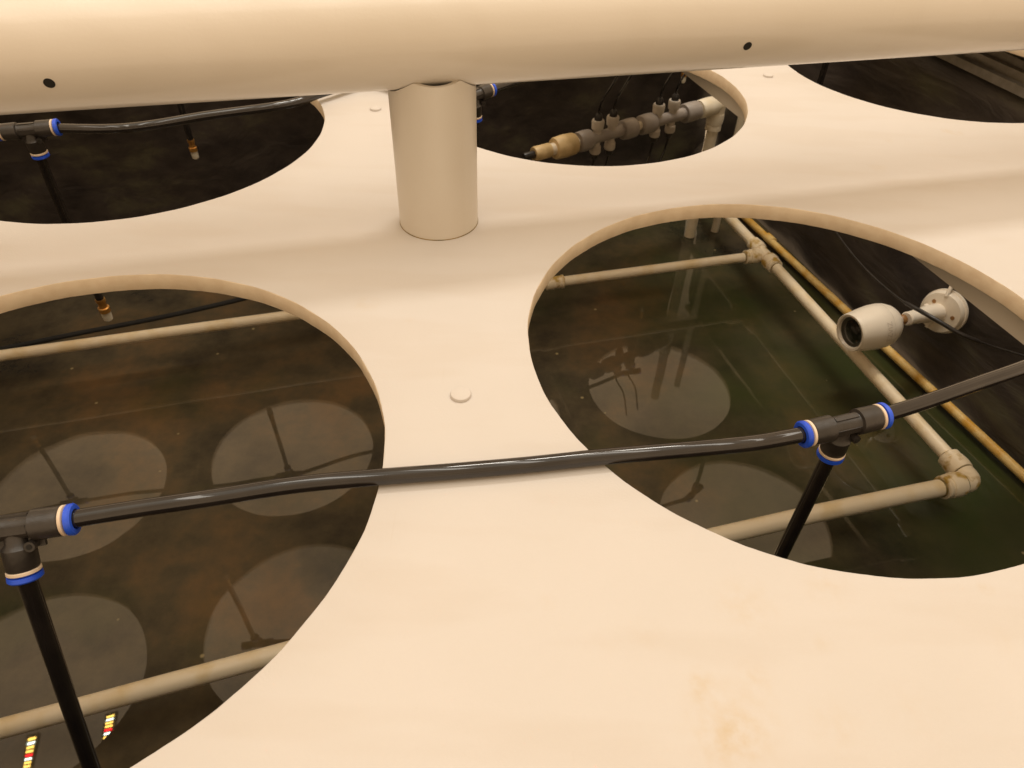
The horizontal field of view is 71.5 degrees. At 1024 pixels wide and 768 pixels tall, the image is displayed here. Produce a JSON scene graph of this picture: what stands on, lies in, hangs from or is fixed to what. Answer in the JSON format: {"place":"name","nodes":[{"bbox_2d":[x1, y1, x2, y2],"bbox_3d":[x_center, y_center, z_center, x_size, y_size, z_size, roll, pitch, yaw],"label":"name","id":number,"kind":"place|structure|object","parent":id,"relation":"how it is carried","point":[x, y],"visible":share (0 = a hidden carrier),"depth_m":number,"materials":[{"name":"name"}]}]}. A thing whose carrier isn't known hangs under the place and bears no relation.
{"place":"outdoors","nodes":[
{"label":"outdoors","id":0,"kind":"place"},
{"bbox_2d":[0,72,710,223],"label":"tank wall","id":1,"kind":"structure","parent":0,"point":[102,177],"depth_m":1.49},
{"bbox_2d":[0,50,1023,767],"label":"tank cover","id":2,"kind":"object","parent":1,"relation":"on","point":[596,616],"visible":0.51,"depth_m":0.36,"materials":[{"name":"plastic"}]},
{"bbox_2d":[57,94,332,133],"bbox_3d":[-0.258,-0.297,0.748,0.398,0.011,0.087,-10,44,-12],"label":"hose","id":3,"kind":"object","parent":2,"relation":"on","point":[149,125],"visible":0.55,"depth_m":0.71,"materials":[{"name":"black plastic"}]},
{"bbox_2d":[0,118,62,159],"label":"tee fitting","id":4,"kind":"object","parent":3,"relation":"attached to","point":[34,135],"visible":1,"depth_m":0.68,"materials":[{"name":"black plastic"}]},
{"bbox_2d":[36,159,103,300],"bbox_3d":[-0.472,-0.162,0.762,0.020,0.183,0.010,26,48,24],"label":"drop hose","id":5,"kind":"object","parent":4,"relation":"hanging from","point":[52,187],"visible":0.54,"depth_m":0.73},
{"bbox_2d":[95,297,112,321],"bbox_3d":[-0.479,-0.088,0.835,0.013,0.032,0.013,2,42,0],"label":"mist nozzle","id":6,"kind":"object","parent":5,"relation":"hanging from","point":[104,309],"visible":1,"depth_m":0.83,"materials":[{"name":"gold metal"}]},
{"bbox_2d":[370,106,380,111],"bbox_3d":[-0.146,-0.295,0.760,0.012,0.002,0.012,2,42,0],"label":"screw cap","id":7,"kind":"object","parent":2,"relation":"on","point":[375,108],"visible":1,"depth_m":0.76,"materials":[{"name":"plastic"}]},
{"bbox_2d":[388,80,477,240],"bbox_3d":[-0.059,-0.181,0.550,0.065,0.122,0.065,2,42,0],"label":"support post","id":8,"kind":"object","parent":2,"relation":"on","point":[434,133],"visible":0.89,"depth_m":0.53,"materials":[{"name":"plastic"}]},
{"bbox_2d":[0,0,1023,114],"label":"overhead pipe","id":9,"kind":"object","parent":8,"relation":"on","point":[63,55],"visible":1,"depth_m":0.47,"materials":[{"name":"white plastic"}]},
{"bbox_2d":[71,427,806,527],"bbox_3d":[-0.026,0.047,0.384,0.399,0.011,0.017,-6,43,-8],"label":"hose","id":10,"kind":"object","parent":2,"relation":"on","point":[106,513],"visible":1,"depth_m":0.38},
{"bbox_2d":[0,503,80,585],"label":"tee fitting","id":11,"kind":"object","parent":10,"relation":"attached to","point":[24,536],"visible":1,"depth_m":0.35,"materials":[{"name":"black plastic"}]},
{"bbox_2d":[18,579,100,767],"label":"drop hose","id":12,"kind":"object","parent":11,"relation":"hanging from","point":[37,611],"visible":1,"depth_m":0.38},
{"bbox_2d":[794,402,893,464],"bbox_3d":[0.194,0.031,0.422,0.057,0.037,0.016,-10,44,-12],"label":"tee fitting","id":13,"kind":"object","parent":10,"relation":"attached to","point":[834,437],"visible":1,"depth_m":0.41,"materials":[{"name":"black plastic"}]},
{"bbox_2d":[774,459,833,558],"bbox_3d":[0.192,0.103,0.488,0.010,0.169,0.009,2,42,0],"label":"drop hose","id":14,"kind":"object","parent":13,"relation":"hanging from","point":[812,491],"visible":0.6,"depth_m":0.46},
{"bbox_2d":[889,360,1023,419],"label":"hose","id":15,"kind":"object","parent":13,"relation":"attached to","point":[932,399],"visible":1,"depth_m":0.43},
{"bbox_2d":[450,386,470,402],"bbox_3d":[-0.031,0.006,0.435,0.013,0.002,0.013,2,42,0],"label":"screw cap","id":16,"kind":"object","parent":2,"relation":"on","point":[461,394],"visible":1,"depth_m":0.43,"materials":[{"name":"plastic"}]},
{"bbox_2d":[495,82,525,92],"bbox_3d":[0.190,-0.416,0.894,0.512,0.009,0.060,-18,46,-20],"label":"hose","id":17,"kind":"object","parent":2,"relation":"on","point":[502,86],"visible":0.09,"depth_m":0.80,"materials":[{"name":"black plastic"}]},
{"bbox_2d":[476,84,496,122],"bbox_3d":[-0.041,-0.307,0.782,0.016,0.037,0.057,34,51,30],"label":"tee fitting","id":18,"kind":"object","parent":17,"relation":"attached to","point":[484,92],"visible":0.47,"depth_m":0.78,"materials":[{"name":"black plastic"}]},
{"bbox_2d":[477,123,478,146],"bbox_3d":[-0.043,-0.234,0.849,0.009,0.170,0.009,2,42,0],"label":"drop hose","id":19,"kind":"object","parent":18,"relation":"hanging from","point":[477,134],"visible":0.07,"depth_m":0.80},
{"bbox_2d":[763,73,772,77],"bbox_3d":[0.310,-0.374,0.861,0.012,0.002,0.012,2,42,0],"label":"screw cap","id":20,"kind":"object","parent":2,"relation":"on","point":[768,75],"visible":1,"depth_m":0.86,"materials":[{"name":"plastic"}]},
{"bbox_2d":[683,71,1023,344],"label":"wall","id":21,"kind":"structure","parent":2,"relation":"attached to","point":[1005,318],"depth_m":0.58,"materials":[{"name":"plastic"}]},
{"bbox_2d":[0,218,1023,767],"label":"water","id":22,"kind":"structure","parent":0,"point":[726,350],"depth_m":1.06,"materials":[{"name":"brown liquid"}]},
{"bbox_2d":[0,297,248,349],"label":"floating hose","id":23,"kind":"object","parent":22,"relation":"on","point":[122,324],"visible":0.54,"depth_m":1.26,"materials":[{"name":"black plastic"}]},
{"bbox_2d":[0,218,980,739],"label":"pipe frame","id":24,"kind":"object","parent":22,"relation":"on","point":[960,478],"visible":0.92,"depth_m":0.93,"materials":[{"name":"plastic"}]},
{"bbox_2d":[521,72,725,238],"bbox_3d":[0.211,-0.420,1.287,0.461,0.479,0.038,-23,48,-25],"label":"valve manifold","id":25,"kind":"object","parent":22,"relation":"on","point":[711,109],"visible":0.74,"depth_m":1.25,"materials":[{"name":"grey plastic"}]},
{"bbox_2d":[711,117,744,232],"bbox_3d":[0.448,-0.504,1.401,0.015,0.458,0.016,2,42,0],"label":"upright pipe","id":26,"kind":"object","parent":22,"relation":"in","point":[717,221],"visible":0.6,"depth_m":1.53,"materials":[{"name":"white plastic"}]},
{"bbox_2d":[715,56,1023,467],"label":"tank wall","id":27,"kind":"structure","parent":0,"point":[934,86],"depth_m":1.20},
{"bbox_2d":[741,218,1023,482],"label":"edge pipe","id":28,"kind":"object","parent":27,"relation":"attached to","point":[1011,464],"visible":0.64,"depth_m":1.20,"materials":[{"name":"yellow plastic"}]},
{"bbox_2d":[836,286,968,350],"bbox_3d":[0.606,-0.116,1.091,0.202,0.127,0.072,-14,45,-16],"label":"security camera","id":29,"kind":"object","parent":27,"relation":"attached to","point":[873,326],"visible":0.93,"depth_m":1.09,"materials":[{"name":"white plastic"}]},
{"bbox_2d":[834,231,1023,356],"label":"camera cable","id":30,"kind":"object","parent":27,"relation":"attached to","point":[941,322],"visible":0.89,"depth_m":1.03,"materials":[{"name":"black plastic"}]},
{"bbox_2d":[936,51,1023,97],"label":"wall rail","id":31,"kind":"object","parent":27,"relation":"on","point":[1003,70],"depth_m":1.06,"materials":[{"name":"metal"}]},
{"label":"drop hose","id":32,"kind":"object","parent":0,"visible":0},
{"bbox_2d":[681,72,686,82],"bbox_3d":[0.346,-0.622,1.430,0.013,0.032,0.013,2,42,0],"label":"mist nozzle","id":33,"kind":"object","parent":32,"relation":"hanging from","point":[684,78],"visible":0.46,"depth_m":1.43,"materials":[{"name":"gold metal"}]},
{"bbox_3d":[0.446,-0.480,0.986,0.058,0.037,0.031,-20,47,-22],"label":"tee fitting","id":34,"kind":"object","parent":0,"visible":0},
{"bbox_2d":[817,62,829,85],"bbox_3d":[0.444,-0.420,1.041,0.009,0.134,0.009,2,42,0],"label":"drop hose","id":35,"kind":"object","parent":34,"relation":"hanging from","point":[822,74],"visible":0.23,"depth_m":1.01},
{"bbox_3d":[-0.503,-0.519,0.998,0.058,0.037,0.031,2,42,0],"label":"tee fitting","id":36,"kind":"object","parent":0,"visible":0},
{"bbox_2d":[177,104,192,140],"bbox_3d":[-0.505,-0.446,1.065,0.009,0.170,0.009,2,42,0],"label":"drop hose","id":37,"kind":"object","parent":36,"relation":"hanging from","point":[187,129],"visible":0.26,"depth_m":1.10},
{"bbox_2d":[187,138,198,159],"bbox_3d":[-0.507,-0.374,1.131,0.013,0.032,0.013,2,42,0],"label":"mist nozzle","id":38,"kind":"object","parent":37,"relation":"hanging from","point":[193,149],"visible":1,"depth_m":1.13,"materials":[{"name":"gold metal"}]}
]}

